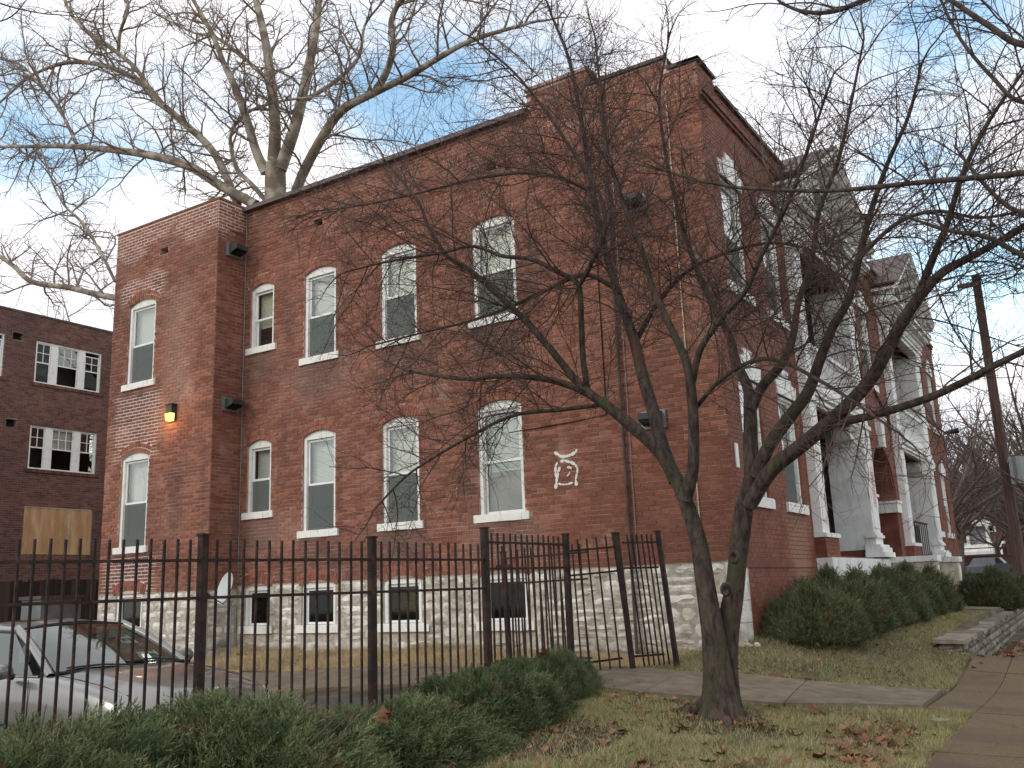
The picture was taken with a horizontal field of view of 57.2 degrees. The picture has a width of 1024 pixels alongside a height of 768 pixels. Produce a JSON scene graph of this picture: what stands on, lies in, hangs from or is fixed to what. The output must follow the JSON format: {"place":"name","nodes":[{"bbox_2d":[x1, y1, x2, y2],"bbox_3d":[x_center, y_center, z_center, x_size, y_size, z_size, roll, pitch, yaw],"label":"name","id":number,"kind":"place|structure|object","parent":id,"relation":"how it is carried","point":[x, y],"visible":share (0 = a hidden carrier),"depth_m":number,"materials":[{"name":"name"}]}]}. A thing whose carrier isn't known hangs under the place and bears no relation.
{"place":"outdoors","nodes":[
{"label":"outdoors","id":0,"kind":"place"},
{"bbox_2d":[237,666,625,692],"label":"path","id":1,"kind":"structure","parent":0,"point":[310,679],"depth_m":13.62,"materials":[{"name":"concrete"}]},
{"bbox_2d":[191,640,689,671],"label":"dry grass","id":2,"kind":"structure","parent":0,"point":[310,659],"depth_m":15.15,"materials":[{"name":"plant"}]},
{"bbox_2d":[0,0,1023,554],"label":"sky","id":3,"kind":"structure","parent":0,"point":[145,193],"materials":[{"name":"white"}]},
{"bbox_2d":[190,608,1023,767],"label":"ground","id":4,"kind":"structure","parent":0,"point":[975,620],"depth_m":11.65,"materials":[{"name":"plant"}]},
{"bbox_2d":[0,579,98,621],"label":"board fence","id":5,"kind":"object","parent":4,"relation":"on","point":[7,590],"visible":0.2,"depth_m":24.62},
{"bbox_2d":[18,595,84,654],"bbox_3d":[-10.854,5.846,22.048,0.900,1.700,1.100,-10,-15,32],"label":"utility cabinet","id":6,"kind":"object","parent":4,"relation":"on","point":[53,611],"visible":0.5,"depth_m":21.85,"materials":[{"name":"grey metal"}]},
{"bbox_2d":[0,305,112,581],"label":"neighbour building","id":7,"kind":"structure","parent":4,"relation":"on","point":[55,375],"depth_m":30.77,"materials":[{"name":"brick"}]},
{"bbox_2d":[0,333,6,380],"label":"window","id":8,"kind":"structure","parent":7,"relation":"in","point":[2,335],"depth_m":29.81,"materials":[{"name":"white paint"}]},
{"bbox_2d":[25,425,98,477],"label":"window","id":9,"kind":"structure","parent":7,"relation":"in","point":[51,450],"depth_m":31.06,"materials":[{"name":"white paint"}]},
{"bbox_2d":[31,341,103,396],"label":"window","id":10,"kind":"structure","parent":7,"relation":"in","point":[64,368],"depth_m":31.89,"materials":[{"name":"white paint"}]},
{"bbox_2d":[0,257,114,452],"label":"bare tree","id":11,"kind":"object","parent":4,"relation":"on","point":[60,302],"visible":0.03,"depth_m":38.71,"materials":[{"name":"plant"}]},
{"bbox_2d":[0,695,199,767],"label":"juniper shrub","id":12,"kind":"object","parent":4,"relation":"on","point":[124,738],"visible":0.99,"depth_m":5.62,"materials":[{"name":"green plant"}]},
{"bbox_2d":[207,573,232,656],"bbox_3d":[-5.299,4.259,17.104,0.442,1.646,0.491,-5,-13,13],"label":"satellite dish","id":13,"kind":"object","parent":4,"relation":"on","point":[222,590],"visible":0.54,"depth_m":17.33,"materials":[{"name":"grey metal"}]},
{"bbox_2d":[0,533,484,735],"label":"iron fence","id":14,"kind":"object","parent":4,"relation":"on","point":[202,560],"visible":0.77,"depth_m":7.66,"materials":[{"name":"metal"}]},
{"bbox_2d":[0,0,487,54],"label":"overhanging tree","id":15,"kind":"object","parent":4,"relation":"on","point":[33,11],"visible":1,"depth_m":13.40,"materials":[{"name":"brown plant"}]},
{"bbox_2d":[97,682,405,767],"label":"juniper shrub","id":16,"kind":"object","parent":4,"relation":"on","point":[244,732],"visible":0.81,"depth_m":6.19,"materials":[{"name":"green plant"}]},
{"bbox_2d":[0,0,583,318],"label":"sycamore tree","id":17,"kind":"object","parent":4,"relation":"on","point":[277,153],"visible":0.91,"depth_m":44.63,"materials":[{"name":"brown plant"}]},
{"bbox_2d":[286,697,397,714],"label":"parking lot","id":18,"kind":"structure","parent":4,"relation":"on","point":[334,702],"depth_m":11.16,"materials":[{"name":"asphalt"}]},
{"bbox_2d":[0,618,268,740],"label":"parked car","id":19,"kind":"object","parent":18,"relation":"on","point":[34,666],"visible":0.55,"depth_m":8.45,"materials":[{"name":"grey paint"}]},
{"bbox_2d":[312,685,525,767],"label":"juniper shrub","id":20,"kind":"object","parent":4,"relation":"on","point":[431,732],"visible":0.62,"depth_m":7.33,"materials":[{"name":"green plant"}]},
{"bbox_2d":[372,705,391,725],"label":"caught leaf","id":21,"kind":"object","parent":20,"relation":"on","point":[382,712],"visible":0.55,"depth_m":7.30,"materials":[{"name":"plant"}]},
{"bbox_2d":[381,701,395,716],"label":"caught leaf","id":22,"kind":"object","parent":20,"relation":"on","point":[388,713],"visible":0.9,"depth_m":7.26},
{"bbox_2d":[397,662,579,736],"bbox_3d":[-0.224,2.973,8.927,1.538,0.657,2.608,-10,-15,32],"label":"juniper shrub","id":23,"kind":"object","parent":4,"relation":"on","point":[532,701],"visible":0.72,"depth_m":8.67,"materials":[{"name":"green plant"}]},
{"bbox_2d":[538,646,549,656],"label":"caught leaf","id":24,"kind":"object","parent":23,"relation":"on","point":[544,651],"visible":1,"depth_m":9.33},
{"bbox_2d":[479,527,574,669],"bbox_3d":[0.224,2.713,10.663,0.088,2.078,2.104,-9,-14,27],"label":"tall fence panel","id":25,"kind":"object","parent":4,"relation":"on","point":[486,598],"visible":0.62,"depth_m":10.56,"materials":[{"name":"black metal"}]},
{"bbox_2d":[97,54,963,660],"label":"apartment building","id":26,"kind":"structure","parent":4,"relation":"on","point":[201,328],"depth_m":17.09,"materials":[{"name":"red brick"}]},
{"bbox_2d":[116,593,141,626],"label":"window","id":27,"kind":"structure","parent":26,"relation":"in","point":[127,607],"depth_m":18.90,"materials":[{"name":"white paint"}]},
{"bbox_2d":[112,453,148,554],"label":"window","id":28,"kind":"structure","parent":26,"relation":"in","point":[133,514],"depth_m":19.41,"materials":[{"name":"glass"}]},
{"bbox_2d":[121,299,155,391],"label":"window","id":29,"kind":"structure","parent":26,"relation":"in","point":[141,356],"depth_m":20.13,"materials":[{"name":"white paint"}]},
{"bbox_2d":[164,403,176,421],"bbox_3d":[-6.885,0.577,18.950,0.220,0.350,0.150,-10,-15,32],"label":"wall lantern","id":30,"kind":"object","parent":26,"relation":"attached to","point":[171,412],"depth_m":18.90,"materials":[{"name":"glass"}]},
{"bbox_2d":[221,397,243,412],"bbox_3d":[-5.529,0.396,18.670,0.260,0.280,0.400,-10,-15,32],"label":"wall floodlight","id":31,"kind":"object","parent":26,"relation":"attached to","point":[231,405],"depth_m":18.58,"materials":[{"name":"grey metal"}]},
{"bbox_2d":[226,242,247,259],"bbox_3d":[-5.651,-2.765,19.367,0.260,0.280,0.400,-10,-15,32],"label":"wall floodlight","id":32,"kind":"object","parent":26,"relation":"attached to","point":[236,250],"depth_m":19.28,"materials":[{"name":"grey metal"}]},
{"bbox_2d":[238,585,271,633],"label":"window","id":33,"kind":"structure","parent":26,"relation":"in","point":[261,601],"depth_m":17.96,"materials":[{"name":"white paint"}]},
{"bbox_2d":[241,440,273,519],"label":"window","id":34,"kind":"structure","parent":26,"relation":"in","point":[259,492],"depth_m":18.52,"materials":[{"name":"white paint"}]},
{"bbox_2d":[245,283,275,355],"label":"window","id":35,"kind":"structure","parent":26,"relation":"in","point":[267,314],"depth_m":19.29,"materials":[{"name":"white paint"}]},
{"bbox_2d":[295,582,337,632],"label":"window","id":36,"kind":"structure","parent":26,"relation":"in","point":[311,587],"depth_m":17.10,"materials":[{"name":"white paint"}]},
{"bbox_2d":[297,430,338,538],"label":"window","id":37,"kind":"structure","parent":26,"relation":"in","point":[316,495],"depth_m":17.65,"materials":[{"name":"white paint"}]},
{"bbox_2d":[299,266,338,365],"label":"window","id":38,"kind":"structure","parent":26,"relation":"in","point":[311,344],"depth_m":18.35,"materials":[{"name":"glass"}]},
{"bbox_2d":[376,244,420,348],"bbox_3d":[-2.041,-1.635,17.274,1.020,1.930,0.270,-10,-15,32],"label":"window","id":39,"kind":"structure","parent":26,"relation":"in","point":[401,330],"depth_m":17.33,"materials":[{"name":"glass"}]},
{"bbox_2d":[377,417,423,531],"bbox_3d":[-1.918,1.571,16.566,1.020,2.002,0.271,-10,-15,32],"label":"window","id":40,"kind":"structure","parent":26,"relation":"in","point":[402,517],"depth_m":16.62,"materials":[{"name":"white paint"}]},
{"bbox_2d":[377,577,428,631],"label":"window","id":41,"kind":"structure","parent":26,"relation":"in","point":[403,595],"depth_m":16.07,"materials":[{"name":"white paint"}]},
{"bbox_2d":[468,216,521,328],"bbox_3d":[-0.273,-1.946,16.174,1.070,1.931,0.270,-10,-15,32],"label":"window","id":42,"kind":"structure","parent":26,"relation":"in","point":[500,240],"depth_m":16.25,"materials":[{"name":"white paint"}]},
{"bbox_2d":[473,400,529,522],"bbox_3d":[-0.150,1.259,15.467,1.070,1.999,0.271,-10,-15,32],"label":"window","id":43,"kind":"structure","parent":26,"relation":"in","point":[513,496],"depth_m":15.53,"materials":[{"name":"glass"}]},
{"bbox_2d":[476,572,534,630],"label":"window","id":44,"kind":"structure","parent":26,"relation":"in","point":[508,573],"depth_m":14.97,"materials":[{"name":"white paint"}]},
{"bbox_2d":[619,192,646,214],"bbox_3d":[1.867,-2.860,14.676,0.400,0.280,0.260,-10,-15,32],"label":"wall floodlight","id":45,"kind":"object","parent":26,"relation":"attached to","point":[642,195],"depth_m":14.60,"materials":[{"name":"grey metal"}]},
{"bbox_2d":[637,408,666,429],"bbox_3d":[2.048,0.507,13.900,0.400,0.280,0.260,-10,-15,32],"label":"wall floodlight","id":46,"kind":"object","parent":26,"relation":"attached to","point":[642,418],"depth_m":13.87,"materials":[{"name":"grey metal"}]},
{"bbox_2d":[716,153,755,306],"bbox_3d":[3.473,-2.495,15.031,0.271,2.400,1.160,-10,-15,32],"label":"window","id":47,"kind":"structure","parent":26,"relation":"in","point":[725,155],"depth_m":15.19,"materials":[{"name":"white paint"}]},
{"bbox_2d":[738,347,775,508],"bbox_3d":[3.600,0.673,14.339,0.270,2.431,1.175,-10,-15,32],"label":"window","id":48,"kind":"structure","parent":26,"relation":"in","point":[769,503],"depth_m":14.54,"materials":[{"name":"white paint"}]},
{"bbox_2d":[756,194,789,330],"bbox_3d":[4.503,-2.187,16.598,0.271,2.405,1.160,-10,-15,32],"label":"window","id":49,"kind":"structure","parent":26,"relation":"in","point":[772,221],"depth_m":16.75,"materials":[{"name":"white paint"}]},
{"bbox_2d":[774,370,809,514],"bbox_3d":[4.625,0.980,15.900,0.270,2.435,1.160,-10,-15,32],"label":"window","id":50,"kind":"structure","parent":26,"relation":"in","point":[791,475],"depth_m":15.97,"materials":[{"name":"white paint"}]},
{"bbox_2d":[856,291,879,392],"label":"window","id":51,"kind":"structure","parent":26,"relation":"in","point":[877,389],"depth_m":22.73,"materials":[{"name":"white paint"}]},
{"bbox_2d":[924,360,940,436],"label":"window","id":52,"kind":"structure","parent":26,"relation":"in","point":[928,378],"depth_m":30.33,"materials":[{"name":"white paint"}]},
{"bbox_2d":[938,461,954,538],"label":"window","id":53,"kind":"structure","parent":26,"relation":"in","point":[942,466],"depth_m":29.62,"materials":[{"name":"white paint"}]},
{"bbox_2d":[483,643,604,700],"bbox_3d":[0.317,3.075,10.031,1.161,0.706,2.074,-10,-15,32],"label":"juniper shrub","id":54,"kind":"object","parent":4,"relation":"on","point":[583,678],"visible":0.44,"depth_m":9.83,"materials":[{"name":"green plant"}]},
{"bbox_2d":[495,544,592,661],"bbox_3d":[0.401,2.985,12.488,1.420,1.720,0.076,-10,-15,32],"label":"fence panel","id":55,"kind":"object","parent":4,"relation":"on","point":[508,608],"visible":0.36,"depth_m":12.60,"materials":[{"name":"black metal"}]},
{"bbox_2d":[570,532,635,669],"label":"gate side panel","id":56,"kind":"structure","parent":4,"relation":"on","point":[616,546],"depth_m":11.67,"materials":[{"name":"black metal"}]},
{"bbox_2d":[219,613,1023,767],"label":"leaf litter","id":57,"kind":"object","parent":4,"relation":"on","point":[1009,652],"visible":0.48,"depth_m":8.30,"materials":[{"name":"plant"}]},
{"bbox_2d":[251,0,1023,730],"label":"spreading tree","id":58,"kind":"object","parent":4,"relation":"on","point":[719,698],"visible":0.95,"depth_m":9.62,"materials":[{"name":"brown plant"}]},
{"bbox_2d":[622,530,679,667],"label":"iron gate","id":59,"kind":"structure","parent":4,"relation":"on","point":[658,541],"depth_m":11.91,"materials":[{"name":"metal"}]},
{"bbox_2d":[406,687,978,767],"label":"grass","id":60,"kind":"structure","parent":4,"relation":"on","point":[639,738],"depth_m":7.95,"materials":[{"name":"plant"}]},
{"bbox_2d":[546,741,561,747],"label":"fallen leaf","id":61,"kind":"object","parent":60,"relation":"on","point":[553,744],"visible":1,"depth_m":7.74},
{"bbox_2d":[711,745,727,754],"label":"fallen leaf","id":62,"kind":"object","parent":60,"relation":"on","point":[722,752],"visible":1,"depth_m":7.38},
{"bbox_2d":[732,759,750,764],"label":"fallen leaf","id":63,"kind":"object","parent":60,"relation":"on","point":[743,762],"visible":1,"depth_m":7.00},
{"bbox_2d":[751,754,767,765],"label":"fallen leaf","id":64,"kind":"object","parent":60,"relation":"on","point":[757,759],"visible":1,"depth_m":7.11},
{"bbox_2d":[781,756,795,767],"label":"fallen leaf","id":65,"kind":"object","parent":60,"relation":"on","point":[784,758],"visible":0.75,"depth_m":7.07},
{"bbox_2d":[806,703,822,712],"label":"fallen leaf","id":66,"kind":"object","parent":60,"relation":"on","point":[810,707],"visible":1,"depth_m":9.18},
{"bbox_2d":[808,752,826,757],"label":"fallen leaf","id":67,"kind":"object","parent":60,"relation":"on","point":[818,755],"visible":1,"depth_m":7.18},
{"bbox_2d":[820,738,841,743],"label":"fallen leaf","id":68,"kind":"object","parent":60,"relation":"on","point":[830,741],"visible":0.86,"depth_m":7.84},
{"bbox_2d":[594,666,942,710],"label":"front walk","id":69,"kind":"structure","parent":4,"relation":"on","point":[666,683],"depth_m":10.17,"materials":[{"name":"concrete"}]},
{"bbox_2d":[759,575,876,645],"bbox_3d":[4.231,3.206,13.242,1.676,1.040,1.969,-10,-15,32],"label":"juniper bush","id":70,"kind":"object","parent":4,"relation":"on","point":[808,612],"visible":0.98,"depth_m":12.78,"materials":[{"name":"green plant"}]},
{"bbox_2d":[779,557,904,634],"bbox_3d":[4.893,3.204,14.230,1.838,1.240,2.195,-10,-15,32],"label":"juniper bush","id":71,"kind":"object","parent":4,"relation":"on","point":[877,606],"visible":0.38,"depth_m":13.78,"materials":[{"name":"green plant"}]},
{"bbox_2d":[840,567,918,629],"bbox_3d":[5.653,3.522,15.340,1.816,1.088,2.477,-10,-15,32],"label":"juniper bush","id":72,"kind":"object","parent":4,"relation":"on","point":[905,612],"visible":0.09,"depth_m":14.73,"materials":[{"name":"green plant"}]},
{"bbox_2d":[842,561,938,623],"bbox_3d":[6.393,3.621,16.421,1.885,1.240,2.500,-10,-15,32],"label":"juniper bush","id":73,"kind":"object","parent":4,"relation":"on","point":[917,599],"visible":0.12,"depth_m":16.01,"materials":[{"name":"green plant"}]},
{"bbox_2d":[869,564,951,616],"bbox_3d":[7.141,3.890,17.474,1.863,1.112,2.604,-10,-15,32],"label":"juniper bush","id":74,"kind":"object","parent":4,"relation":"on","point":[932,590],"visible":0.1,"depth_m":17.07,"materials":[{"name":"green plant"}]},
{"bbox_2d":[892,559,969,611],"bbox_3d":[7.942,3.985,18.622,1.932,1.265,2.439,-10,-15,32],"label":"juniper bush","id":75,"kind":"object","parent":4,"relation":"on","point":[947,588],"visible":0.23,"depth_m":18.14,"materials":[{"name":"green plant"}]},
{"bbox_2d":[941,386,1001,495],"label":"hillside tree","id":76,"kind":"object","parent":4,"relation":"on","point":[958,467],"visible":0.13,"depth_m":62.36,"materials":[{"name":"plant"}]},
{"bbox_2d":[950,426,998,511],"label":"hillside tree","id":77,"kind":"object","parent":4,"relation":"on","point":[964,458],"visible":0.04,"depth_m":75.97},
{"bbox_2d":[958,480,992,545],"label":"hillside tree","id":78,"kind":"object","parent":4,"relation":"on","point":[972,529],"visible":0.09,"depth_m":73.61,"materials":[{"name":"plant"}]},
{"bbox_2d":[941,403,1012,526],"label":"hillside tree","id":79,"kind":"object","parent":4,"relation":"on","point":[961,523],"visible":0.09,"depth_m":61.95,"materials":[{"name":"plant"}]},
{"bbox_2d":[932,608,1023,655],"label":"retaining wall","id":80,"kind":"structure","parent":4,"relation":"on","point":[991,635],"depth_m":15.74,"materials":[{"name":"stone"}]},
{"bbox_2d":[936,319,1023,519],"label":"bare tree","id":81,"kind":"object","parent":4,"relation":"on","point":[1020,419],"visible":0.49,"depth_m":40.90,"materials":[{"name":"plant"}]},
{"bbox_2d":[964,520,995,555],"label":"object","id":82,"kind":"object","parent":4,"relation":"on","point":[976,552],"visible":0.43,"depth_m":88.56,"materials":[{"name":"stone"}]},
{"bbox_2d":[941,385,1021,568],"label":"hillside tree","id":83,"kind":"object","parent":4,"relation":"on","point":[975,450],"visible":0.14,"depth_m":76.42,"materials":[{"name":"plant"}]},
{"bbox_2d":[940,385,1023,514],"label":"hillside tree","id":84,"kind":"object","parent":4,"relation":"on","point":[1019,492],"visible":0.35,"depth_m":60.89,"materials":[{"name":"plant"}]},
{"bbox_2d":[955,490,1009,554],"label":"hillside tree","id":85,"kind":"object","parent":4,"relation":"on","point":[995,543],"visible":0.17,"depth_m":80.56,"materials":[{"name":"plant"}]},
{"bbox_2d":[942,387,1023,529],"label":"bare tree","id":86,"kind":"object","parent":4,"relation":"on","point":[962,504],"visible":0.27,"depth_m":37.95,"materials":[{"name":"plant"}]},
{"bbox_2d":[944,274,1023,576],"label":"utility pole","id":87,"kind":"object","parent":4,"relation":"on","point":[1010,465],"visible":0.66,"depth_m":31.94,"materials":[{"name":"brown wood"}]},
{"bbox_2d":[946,427,1023,545],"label":"hillside tree","id":88,"kind":"object","parent":4,"relation":"on","point":[980,480],"visible":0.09,"depth_m":69.69,"materials":[{"name":"plant"}]},
{"bbox_2d":[946,447,1023,528],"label":"hillside tree","id":89,"kind":"object","parent":4,"relation":"on","point":[1021,520],"visible":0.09,"depth_m":65.55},
{"bbox_2d":[948,440,1023,572],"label":"hillside tree","id":90,"kind":"object","parent":4,"relation":"on","point":[964,528],"visible":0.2,"depth_m":59.10,"materials":[{"name":"plant"}]},
{"bbox_2d":[948,454,1023,538],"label":"hillside tree","id":91,"kind":"object","parent":4,"relation":"on","point":[1002,523],"visible":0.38,"depth_m":60.08,"materials":[{"name":"plant"}]},
{"bbox_2d":[960,496,1011,553],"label":"house","id":92,"kind":"structure","parent":4,"relation":"on","point":[1006,550],"depth_m":104.44,"materials":[{"name":"brick"}]},
{"bbox_2d":[950,455,1023,542],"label":"hillside tree","id":93,"kind":"object","parent":4,"relation":"on","point":[1000,528],"visible":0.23,"depth_m":65.01,"materials":[{"name":"plant"}]},
{"bbox_2d":[955,562,1023,609],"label":"juniper bush","id":94,"kind":"object","parent":4,"relation":"on","point":[990,587],"visible":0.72,"depth_m":21.21,"materials":[{"name":"green plant"}]},
{"bbox_2d":[964,546,1014,575],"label":"street wall","id":95,"kind":"structure","parent":4,"relation":"on","point":[1007,558],"depth_m":78.10,"materials":[{"name":"brick"}]},
{"bbox_2d":[966,557,1014,576],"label":"distant car","id":96,"kind":"object","parent":4,"relation":"on","point":[975,565],"visible":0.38,"depth_m":64.44,"materials":[{"name":"paint"}]},
{"bbox_2d":[967,435,1023,512],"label":"hillside tree","id":97,"kind":"object","parent":4,"relation":"on","point":[990,471],"visible":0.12,"depth_m":68.32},
{"bbox_2d":[972,441,1023,510],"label":"hillside tree","id":98,"kind":"object","parent":4,"relation":"on","point":[996,483],"visible":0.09,"depth_m":62.95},
{"bbox_2d":[981,565,1023,590],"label":"juniper bush","id":99,"kind":"object","parent":4,"relation":"on","point":[1018,580],"visible":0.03,"depth_m":24.56,"materials":[{"name":"green plant"}]},
{"bbox_2d":[1001,382,1023,438],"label":"bare tree","id":100,"kind":"object","parent":4,"relation":"on","point":[1010,418],"visible":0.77,"depth_m":38.11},
{"bbox_2d":[580,0,1023,310],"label":"street tree","id":101,"kind":"object","parent":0,"point":[1002,35],"visible":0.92,"depth_m":6.83,"materials":[{"name":"brown plant"}]},
{"bbox_2d":[643,609,986,693],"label":"grass bank","id":102,"kind":"structure","parent":0,"point":[909,630],"depth_m":12.29,"materials":[{"name":"plant"}]},
{"bbox_2d":[920,639,1023,767],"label":"pavement","id":103,"kind":"structure","parent":0,"point":[997,681],"depth_m":9.16,"materials":[{"name":"concrete"}]},
{"bbox_2d":[962,606,1000,610],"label":"entrance path","id":104,"kind":"structure","parent":0,"point":[991,608],"depth_m":19.68,"materials":[{"name":"concrete"}]},
{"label":"wooded hillside","id":105,"kind":"structure","parent":0,"visible":0},
{"bbox_2d":[947,412,992,455],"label":"hillside tree","id":106,"kind":"object","parent":105,"relation":"on","point":[967,432],"visible":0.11,"depth_m":158.47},
{"bbox_2d":[941,407,1006,477],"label":"hillside tree","id":107,"kind":"object","parent":105,"relation":"on","point":[961,433],"visible":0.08,"depth_m":134.45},
{"bbox_2d":[951,406,1018,478],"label":"hillside tree","id":108,"kind":"object","parent":105,"relation":"on","point":[977,438],"visible":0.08,"depth_m":135.73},
{"bbox_2d":[978,388,1022,439],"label":"hillside tree","id":109,"kind":"object","parent":105,"relation":"on","point":[1007,418],"visible":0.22,"depth_m":170.53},
{"bbox_2d":[999,390,1023,430],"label":"hillside tree","id":110,"kind":"object","parent":105,"relation":"on","point":[1017,402],"visible":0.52,"depth_m":167.80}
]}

